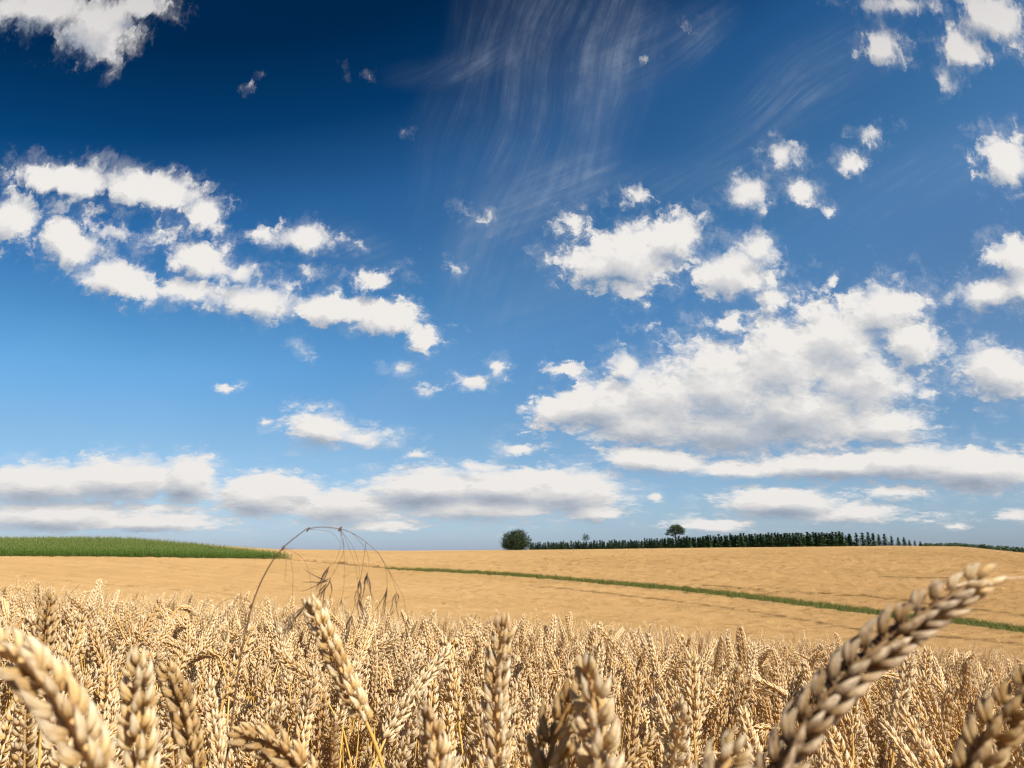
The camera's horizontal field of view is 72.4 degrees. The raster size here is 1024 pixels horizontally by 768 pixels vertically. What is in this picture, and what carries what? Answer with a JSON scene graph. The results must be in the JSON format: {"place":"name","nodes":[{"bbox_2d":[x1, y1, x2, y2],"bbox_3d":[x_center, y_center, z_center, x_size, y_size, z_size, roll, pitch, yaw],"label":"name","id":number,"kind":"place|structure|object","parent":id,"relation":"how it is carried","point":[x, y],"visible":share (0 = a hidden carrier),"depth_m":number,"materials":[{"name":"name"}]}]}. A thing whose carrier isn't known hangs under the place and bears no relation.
{"place":"outdoors","nodes":[
{"label":"outdoors","id":0,"kind":"place"},
{"bbox_2d":[0,543,1023,663],"bbox_3d":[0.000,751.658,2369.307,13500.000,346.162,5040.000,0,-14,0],"label":"ground","id":1,"kind":"structure","parent":0,"point":[373,566],"depth_m":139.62,"materials":[{"name":"beige plant"}]},
{"bbox_2d":[9,698,37,767],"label":"wheat plant","id":2,"kind":"object","parent":1,"relation":"on","point":[25,761],"visible":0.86,"depth_m":0.51,"materials":[{"name":"beige plant"}]},
{"bbox_2d":[32,591,58,767],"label":"wheat plant","id":3,"kind":"object","parent":1,"relation":"on","point":[42,626],"visible":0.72,"depth_m":0.59,"materials":[{"name":"plant"}]},
{"bbox_2d":[24,614,68,740],"bbox_3d":[-0.486,0.783,0.811,0.086,1.018,0.182,-15,-15,31],"label":"wheat plant","id":4,"kind":"object","parent":1,"relation":"on","point":[30,626],"visible":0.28,"depth_m":0.84,"materials":[{"name":"beige plant"}]},
{"bbox_2d":[0,625,119,767],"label":"wheat plant","id":5,"kind":"object","parent":1,"relation":"on","point":[33,659],"visible":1,"depth_m":0.17,"materials":[{"name":"plant"}]},
{"bbox_2d":[37,613,87,762],"bbox_3d":[-0.562,0.769,0.773,0.097,0.977,0.158,21,-25,-56],"label":"wheat plant","id":6,"kind":"object","parent":1,"relation":"on","point":[73,640],"visible":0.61,"depth_m":0.93,"materials":[{"name":"beige plant"}]},
{"bbox_2d":[68,657,87,718],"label":"wheat plant","id":7,"kind":"object","parent":1,"relation":"on","point":[76,671],"visible":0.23,"depth_m":0.82,"materials":[{"name":"beige plant"}]},
{"bbox_2d":[55,644,125,746],"bbox_3d":[-0.624,0.810,0.838,0.076,0.930,0.171,-8,-16,28],"label":"wheat plant","id":8,"kind":"object","parent":1,"relation":"on","point":[94,682],"visible":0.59,"depth_m":0.97,"materials":[{"name":"beige plant"}]},
{"bbox_2d":[85,619,118,761],"bbox_3d":[-0.554,0.817,0.895,0.065,0.978,0.175,14,-19,-44],"label":"wheat plant","id":9,"kind":"object","parent":1,"relation":"on","point":[97,649],"visible":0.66,"depth_m":1.03,"materials":[{"name":"beige plant"}]},
{"bbox_2d":[98,662,115,727],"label":"wheat plant","id":10,"kind":"object","parent":1,"relation":"on","point":[109,682],"visible":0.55,"depth_m":0.85,"materials":[{"name":"beige plant"}]},
{"bbox_2d":[105,690,120,767],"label":"wheat plant","id":11,"kind":"object","parent":1,"relation":"on","point":[115,709],"visible":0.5,"depth_m":0.81,"materials":[{"name":"beige plant"}]},
{"bbox_2d":[116,644,159,767],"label":"wheat plant","id":12,"kind":"object","parent":1,"relation":"on","point":[136,721],"visible":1,"depth_m":0.25,"materials":[{"name":"plant"}]},
{"bbox_2d":[0,534,292,559],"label":"maize field","id":13,"kind":"structure","parent":1,"relation":"on","point":[65,546],"depth_m":168.83,"materials":[{"name":"green plant"}]},
{"bbox_2d":[156,670,182,767],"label":"wheat plant","id":14,"kind":"object","parent":1,"relation":"on","point":[169,725],"visible":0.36,"depth_m":0.62,"materials":[{"name":"beige plant"}]},
{"bbox_2d":[146,643,192,734],"bbox_3d":[-0.527,0.826,0.875,0.085,0.940,0.105,-13,-21,35],"label":"wheat plant","id":15,"kind":"object","parent":1,"relation":"on","point":[184,660],"visible":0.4,"depth_m":1.01,"materials":[{"name":"beige plant"}]},
{"bbox_2d":[155,657,205,767],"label":"wheat plant","id":16,"kind":"object","parent":1,"relation":"on","point":[181,738],"visible":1,"depth_m":0.33,"materials":[{"name":"plant"}]},
{"bbox_2d":[180,681,206,729],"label":"wheat plant","id":17,"kind":"object","parent":1,"relation":"on","point":[199,711],"visible":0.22,"depth_m":0.95,"materials":[{"name":"beige plant"}]},
{"bbox_2d":[176,648,230,762],"bbox_3d":[-0.486,0.852,0.932,0.255,0.929,0.065,-11,-23,40],"label":"wheat plant","id":18,"kind":"object","parent":1,"relation":"on","point":[206,653],"visible":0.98,"depth_m":1.12,"materials":[{"name":"beige plant"}]},
{"bbox_2d":[201,674,227,767],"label":"wheat plant","id":19,"kind":"object","parent":1,"relation":"on","point":[209,711],"visible":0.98,"depth_m":0.63,"materials":[{"name":"beige plant"}]},
{"bbox_2d":[211,664,226,740],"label":"wheat plant","id":20,"kind":"object","parent":1,"relation":"on","point":[217,681],"visible":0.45,"depth_m":0.89,"materials":[{"name":"beige plant"}]},
{"bbox_2d":[202,622,257,767],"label":"wheat plant","id":21,"kind":"object","parent":1,"relation":"on","point":[229,692],"visible":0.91,"depth_m":0.84,"materials":[{"name":"beige plant"}]},
{"bbox_2d":[226,706,239,762],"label":"wheat plant","id":22,"kind":"object","parent":1,"relation":"on","point":[236,720],"visible":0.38,"depth_m":0.90,"materials":[{"name":"beige plant"}]},
{"bbox_2d":[236,700,252,767],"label":"wheat plant","id":23,"kind":"object","parent":1,"relation":"on","point":[248,705],"visible":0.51,"depth_m":0.89,"materials":[{"name":"beige plant"}]},
{"bbox_2d":[253,665,268,761],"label":"wheat plant","id":24,"kind":"object","parent":1,"relation":"on","point":[260,686],"visible":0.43,"depth_m":0.98,"materials":[{"name":"beige plant"}]},
{"bbox_2d":[257,682,274,751],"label":"wheat plant","id":25,"kind":"object","parent":1,"relation":"on","point":[268,699],"visible":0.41,"depth_m":0.81,"materials":[{"name":"beige plant"}]},
{"bbox_2d":[223,721,316,767],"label":"wheat plant","id":26,"kind":"object","parent":1,"relation":"on","point":[297,758],"visible":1,"depth_m":0.31,"materials":[{"name":"plant"}]},
{"bbox_2d":[254,698,287,767],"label":"wheat plant","id":27,"kind":"object","parent":1,"relation":"on","point":[277,717],"visible":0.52,"depth_m":0.62,"materials":[{"name":"beige plant"}]},
{"bbox_2d":[275,694,288,756],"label":"wheat plant","id":28,"kind":"object","parent":1,"relation":"on","point":[284,723],"visible":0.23,"depth_m":0.83,"materials":[{"name":"beige plant"}]},
{"bbox_2d":[272,621,292,715],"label":"wheat plant","id":29,"kind":"object","parent":1,"relation":"on","point":[284,670],"visible":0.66,"depth_m":1.03,"materials":[{"name":"beige plant"}]},
{"bbox_2d":[285,696,309,765],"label":"wheat plant","id":30,"kind":"object","parent":1,"relation":"on","point":[292,722],"visible":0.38,"depth_m":0.82,"materials":[{"name":"beige plant"}]},
{"bbox_2d":[194,527,410,767],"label":"brome grass","id":31,"kind":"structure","parent":1,"relation":"on","point":[340,529],"depth_m":0.44,"materials":[{"name":"beige plant"}]},
{"bbox_2d":[293,697,312,767],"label":"wheat plant","id":32,"kind":"object","parent":1,"relation":"on","point":[300,735],"visible":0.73,"depth_m":0.72,"materials":[{"name":"beige plant"}]},
{"bbox_2d":[292,664,319,749],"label":"wheat plant","id":33,"kind":"object","parent":1,"relation":"on","point":[313,676],"visible":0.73,"depth_m":0.74,"materials":[{"name":"beige plant"}]},
{"bbox_2d":[273,647,352,767],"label":"wheat plant","id":34,"kind":"object","parent":1,"relation":"on","point":[297,669],"visible":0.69,"depth_m":0.87,"materials":[{"name":"beige plant"}]},
{"bbox_2d":[310,692,329,767],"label":"wheat plant","id":35,"kind":"object","parent":1,"relation":"on","point":[318,720],"visible":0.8,"depth_m":0.74,"materials":[{"name":"beige plant"}]},
{"bbox_2d":[309,660,332,719],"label":"wheat plant","id":36,"kind":"object","parent":1,"relation":"on","point":[311,664],"visible":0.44,"depth_m":0.91,"materials":[{"name":"beige plant"}]},
{"bbox_2d":[320,718,340,767],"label":"wheat plant","id":37,"kind":"object","parent":1,"relation":"on","point":[330,758],"visible":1,"depth_m":0.63,"materials":[{"name":"beige plant"}]},
{"bbox_2d":[303,591,384,767],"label":"wheat plant","id":38,"kind":"object","parent":1,"relation":"on","point":[314,605],"visible":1,"depth_m":0.37,"materials":[{"name":"plant"}]},
{"bbox_2d":[331,659,361,745],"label":"wheat plant","id":39,"kind":"object","parent":1,"relation":"on","point":[339,709],"visible":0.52,"depth_m":0.89,"materials":[{"name":"beige plant"}]},
{"bbox_2d":[326,654,369,746],"bbox_3d":[-0.312,0.816,0.811,0.170,0.952,0.081,12,-15,-27],"label":"wheat plant","id":40,"kind":"object","parent":1,"relation":"on","point":[364,659],"visible":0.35,"depth_m":0.95,"materials":[{"name":"beige plant"}]},
{"bbox_2d":[339,622,375,767],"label":"wheat plant","id":41,"kind":"object","parent":1,"relation":"on","point":[372,627],"visible":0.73,"depth_m":1.10,"materials":[{"name":"beige plant"}]},
{"bbox_2d":[354,661,369,767],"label":"wheat plant","id":42,"kind":"object","parent":1,"relation":"on","point":[366,691],"visible":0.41,"depth_m":1.04,"materials":[{"name":"beige plant"}]},
{"bbox_2d":[359,745,373,767],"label":"wheat plant","id":43,"kind":"object","parent":1,"relation":"on","point":[366,761],"visible":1,"depth_m":0.75,"materials":[{"name":"beige plant"}]},
{"bbox_2d":[354,708,380,767],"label":"wheat plant","id":44,"kind":"object","parent":1,"relation":"on","point":[365,735],"visible":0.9,"depth_m":1.10,"materials":[{"name":"beige plant"}]},
{"bbox_2d":[375,695,397,767],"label":"wheat plant","id":45,"kind":"object","parent":1,"relation":"on","point":[384,722],"visible":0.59,"depth_m":0.93,"materials":[{"name":"beige plant"}]},
{"bbox_2d":[382,652,421,755],"bbox_3d":[-0.228,0.855,0.917,0.171,0.956,0.081,3,-9,-8],"label":"wheat plant","id":46,"kind":"object","parent":1,"relation":"on","point":[411,671],"visible":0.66,"depth_m":1.01,"materials":[{"name":"beige plant"}]},
{"bbox_2d":[389,686,428,767],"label":"wheat plant","id":47,"kind":"object","parent":1,"relation":"on","point":[404,746],"visible":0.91,"depth_m":0.63,"materials":[{"name":"beige plant"}]},
{"bbox_2d":[372,643,452,767],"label":"wheat plant","id":48,"kind":"object","parent":1,"relation":"on","point":[403,714],"visible":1,"depth_m":0.64,"materials":[{"name":"beige plant"}]},
{"bbox_2d":[420,679,438,766],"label":"wheat plant","id":49,"kind":"object","parent":1,"relation":"on","point":[434,699],"visible":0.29,"depth_m":0.76,"materials":[{"name":"beige plant"}]},
{"bbox_2d":[417,700,452,767],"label":"wheat plant","id":50,"kind":"object","parent":1,"relation":"on","point":[432,730],"visible":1,"depth_m":0.30,"materials":[{"name":"plant"}]},
{"bbox_2d":[438,704,456,766],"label":"wheat plant","id":51,"kind":"object","parent":1,"relation":"on","point":[450,733],"visible":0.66,"depth_m":0.70,"materials":[{"name":"beige plant"}]},
{"bbox_2d":[438,635,464,767],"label":"wheat plant","id":52,"kind":"object","parent":1,"relation":"on","point":[451,688],"visible":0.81,"depth_m":0.78,"materials":[{"name":"beige plant"}]},
{"bbox_2d":[461,668,480,730],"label":"wheat plant","id":53,"kind":"object","parent":1,"relation":"on","point":[469,685],"visible":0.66,"depth_m":0.95,"materials":[{"name":"beige plant"}]},
{"bbox_2d":[461,705,526,766],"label":"wheat plant","id":54,"kind":"object","parent":1,"relation":"on","point":[516,711],"visible":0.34,"depth_m":0.79,"materials":[{"name":"beige plant"}]},
{"bbox_2d":[481,611,515,767],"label":"wheat plant","id":55,"kind":"object","parent":1,"relation":"on","point":[500,688],"visible":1,"depth_m":0.33,"materials":[{"name":"plant"}]},
{"bbox_2d":[486,660,511,762],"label":"wheat plant","id":56,"kind":"object","parent":1,"relation":"on","point":[500,730],"visible":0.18,"depth_m":0.69,"materials":[{"name":"beige plant"}]},
{"bbox_2d":[501,680,518,762],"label":"wheat plant","id":57,"kind":"object","parent":1,"relation":"on","point":[511,699],"visible":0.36,"depth_m":0.95,"materials":[{"name":"beige plant"}]},
{"bbox_2d":[500,712,521,766],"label":"wheat plant","id":58,"kind":"object","parent":1,"relation":"on","point":[516,726],"visible":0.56,"depth_m":0.77,"materials":[{"name":"beige plant"}]},
{"bbox_2d":[0,575,1023,767],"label":"wheat crop","id":59,"kind":"object","parent":1,"relation":"on","point":[537,653],"visible":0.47,"depth_m":1.57,"materials":[{"name":"plant"}]},
{"bbox_2d":[500,529,533,550],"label":"broadleaf tree","id":60,"kind":"object","parent":1,"relation":"on","point":[516,540],"visible":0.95,"depth_m":213.88,"materials":[{"name":"green plant"}]},
{"bbox_2d":[517,694,540,767],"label":"wheat plant","id":61,"kind":"object","parent":1,"relation":"on","point":[526,727],"visible":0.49,"depth_m":0.96,"materials":[{"name":"beige plant"}]},
{"bbox_2d":[524,688,538,738],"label":"wheat plant","id":62,"kind":"object","parent":1,"relation":"on","point":[532,703],"visible":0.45,"depth_m":0.97,"materials":[{"name":"beige plant"}]},
{"bbox_2d":[526,674,588,767],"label":"wheat plant","id":63,"kind":"object","parent":1,"relation":"on","point":[555,731],"visible":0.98,"depth_m":0.24,"materials":[{"name":"plant"}]},
{"bbox_2d":[548,657,576,706],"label":"wheat plant","id":64,"kind":"object","parent":1,"relation":"on","point":[556,691],"visible":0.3,"depth_m":1.03,"materials":[{"name":"beige plant"}]},
{"bbox_2d":[564,660,581,757],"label":"wheat plant","id":65,"kind":"object","parent":1,"relation":"on","point":[568,673],"visible":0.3,"depth_m":0.79,"materials":[{"name":"beige plant"}]},
{"bbox_2d":[569,650,623,767],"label":"wheat plant","id":66,"kind":"object","parent":1,"relation":"on","point":[596,720],"visible":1,"depth_m":0.22,"materials":[{"name":"plant"}]},
{"bbox_2d":[624,670,643,749],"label":"wheat plant","id":67,"kind":"object","parent":1,"relation":"on","point":[637,707],"visible":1,"depth_m":0.83,"materials":[{"name":"beige plant"}]},
{"bbox_2d":[620,676,652,762],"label":"wheat plant","id":68,"kind":"object","parent":1,"relation":"on","point":[628,692],"visible":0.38,"depth_m":1.01,"materials":[{"name":"beige plant"}]},
{"bbox_2d":[638,694,649,746],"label":"wheat plant","id":69,"kind":"object","parent":1,"relation":"on","point":[645,709],"visible":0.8,"depth_m":1.11,"materials":[{"name":"beige plant"}]},
{"bbox_2d":[638,668,666,747],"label":"wheat plant","id":70,"kind":"object","parent":1,"relation":"on","point":[649,689],"visible":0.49,"depth_m":0.94,"materials":[{"name":"beige plant"}]},
{"bbox_2d":[645,690,668,764],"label":"wheat plant","id":71,"kind":"object","parent":1,"relation":"on","point":[652,721],"visible":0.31,"depth_m":1.07,"materials":[{"name":"beige plant"}]},
{"bbox_2d":[649,690,691,767],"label":"wheat plant","id":72,"kind":"object","parent":1,"relation":"on","point":[656,699],"visible":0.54,"depth_m":0.64,"materials":[{"name":"beige plant"}]},
{"bbox_2d":[659,694,691,767],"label":"wheat plant","id":73,"kind":"object","parent":1,"relation":"on","point":[673,744],"visible":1,"depth_m":0.47,"materials":[{"name":"beige plant"}]},
{"bbox_2d":[665,524,685,538],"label":"tree","id":74,"kind":"object","parent":1,"relation":"on","point":[673,528],"visible":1,"depth_m":221.83,"materials":[{"name":"green plant"}]},
{"bbox_2d":[668,677,693,759],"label":"wheat plant","id":75,"kind":"object","parent":1,"relation":"on","point":[675,692],"visible":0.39,"depth_m":0.92,"materials":[{"name":"beige plant"}]},
{"bbox_2d":[673,711,693,767],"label":"wheat plant","id":76,"kind":"object","parent":1,"relation":"on","point":[687,758],"visible":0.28,"depth_m":0.61,"materials":[{"name":"beige plant"}]},
{"bbox_2d":[684,648,701,761],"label":"wheat plant","id":77,"kind":"object","parent":1,"relation":"on","point":[695,699],"visible":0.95,"depth_m":0.80,"materials":[{"name":"beige plant"}]},
{"bbox_2d":[686,699,709,751],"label":"wheat plant","id":78,"kind":"object","parent":1,"relation":"on","point":[698,733],"visible":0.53,"depth_m":0.80,"materials":[{"name":"beige plant"}]},
{"bbox_2d":[689,677,707,759],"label":"wheat plant","id":79,"kind":"object","parent":1,"relation":"on","point":[703,695],"visible":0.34,"depth_m":0.88,"materials":[{"name":"beige plant"}]},
{"bbox_2d":[376,566,1023,636],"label":"grass strip","id":80,"kind":"object","parent":1,"relation":"on","point":[869,611],"depth_m":118.19,"materials":[{"name":"green plant"}]},
{"bbox_2d":[710,682,733,749],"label":"wheat plant","id":81,"kind":"object","parent":1,"relation":"on","point":[722,718],"visible":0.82,"depth_m":0.98,"materials":[{"name":"beige plant"}]},
{"bbox_2d":[692,727,754,767],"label":"wheat plant","id":82,"kind":"object","parent":1,"relation":"on","point":[742,760],"visible":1,"depth_m":0.17,"materials":[{"name":"plant"}]},
{"bbox_2d":[717,676,751,751],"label":"wheat plant","id":83,"kind":"object","parent":1,"relation":"on","point":[728,723],"visible":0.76,"depth_m":0.79,"materials":[{"name":"beige plant"}]},
{"bbox_2d":[736,705,766,767],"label":"wheat plant","id":84,"kind":"object","parent":1,"relation":"on","point":[744,726],"visible":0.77,"depth_m":0.69,"materials":[{"name":"beige plant"}]},
{"bbox_2d":[780,661,808,734],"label":"wheat plant","id":85,"kind":"object","parent":1,"relation":"on","point":[796,689],"visible":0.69,"depth_m":1.08,"materials":[{"name":"beige plant"}]},
{"bbox_2d":[815,747,831,767],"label":"wheat plant","id":86,"kind":"object","parent":1,"relation":"on","point":[822,760],"visible":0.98,"depth_m":0.60,"materials":[{"name":"beige plant"}]},
{"bbox_2d":[837,714,859,767],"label":"wheat plant","id":87,"kind":"object","parent":1,"relation":"on","point":[846,741],"visible":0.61,"depth_m":0.90,"materials":[{"name":"beige plant"}]},
{"bbox_2d":[834,728,866,767],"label":"wheat plant","id":88,"kind":"object","parent":1,"relation":"on","point":[858,738],"visible":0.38,"depth_m":0.94,"materials":[{"name":"beige plant"}]},
{"bbox_2d":[846,678,859,767],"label":"wheat plant","id":89,"kind":"object","parent":1,"relation":"on","point":[852,711],"visible":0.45,"depth_m":0.91,"materials":[{"name":"beige plant"}]},
{"bbox_2d":[849,714,876,767],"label":"wheat plant","id":90,"kind":"object","parent":1,"relation":"on","point":[873,756],"visible":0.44,"depth_m":0.99,"materials":[{"name":"beige plant"}]},
{"bbox_2d":[876,699,892,767],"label":"wheat plant","id":91,"kind":"object","parent":1,"relation":"on","point":[883,708],"visible":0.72,"depth_m":0.79,"materials":[{"name":"beige plant"}]},
{"bbox_2d":[755,562,1023,767],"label":"wheat plant","id":92,"kind":"object","parent":1,"relation":"on","point":[876,656],"visible":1,"depth_m":0.18,"materials":[{"name":"plant"}]},
{"bbox_2d":[877,715,920,767],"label":"wheat plant","id":93,"kind":"object","parent":1,"relation":"on","point":[904,758],"visible":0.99,"depth_m":0.71,"materials":[{"name":"beige plant"}]},
{"bbox_2d":[888,653,916,767],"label":"wheat plant","id":94,"kind":"object","parent":1,"relation":"on","point":[906,692],"visible":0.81,"depth_m":0.75,"materials":[{"name":"beige plant"}]},
{"bbox_2d":[899,675,941,759],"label":"wheat plant","id":95,"kind":"object","parent":1,"relation":"on","point":[917,707],"visible":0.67,"depth_m":1.06,"materials":[{"name":"beige plant"}]},
{"bbox_2d":[897,704,945,767],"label":"wheat plant","id":96,"kind":"object","parent":1,"relation":"on","point":[911,724],"visible":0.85,"depth_m":0.65,"materials":[{"name":"beige plant"}]},
{"bbox_2d":[917,671,947,760],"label":"wheat plant","id":97,"kind":"object","parent":1,"relation":"on","point":[934,709],"visible":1,"depth_m":0.99,"materials":[{"name":"beige plant"}]},
{"bbox_2d":[936,684,954,759],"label":"wheat plant","id":98,"kind":"object","parent":1,"relation":"on","point":[946,715],"visible":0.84,"depth_m":1.01,"materials":[{"name":"beige plant"}]},
{"bbox_2d":[921,542,1023,552],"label":"hedge","id":99,"kind":"object","parent":1,"relation":"on","point":[1005,548],"visible":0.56,"depth_m":215.99,"materials":[{"name":"green plant"}]},
{"bbox_2d":[944,661,1023,767],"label":"wheat plant","id":100,"kind":"object","parent":1,"relation":"on","point":[978,752],"visible":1,"depth_m":0.18,"materials":[{"name":"plant"}]},
{"bbox_2d":[975,671,993,734],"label":"wheat plant","id":101,"kind":"object","parent":1,"relation":"on","point":[989,676],"visible":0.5,"depth_m":1.02,"materials":[{"name":"beige plant"}]},
{"bbox_2d":[1009,744,1023,767],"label":"wheat plant","id":102,"kind":"object","parent":1,"relation":"on","point":[1013,763],"visible":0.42,"depth_m":0.75,"materials":[{"name":"beige plant"}]},
{"bbox_2d":[0,0,1023,550],"label":"sky","id":103,"kind":"structure","parent":0,"point":[397,275],"materials":[{"name":"blue"}]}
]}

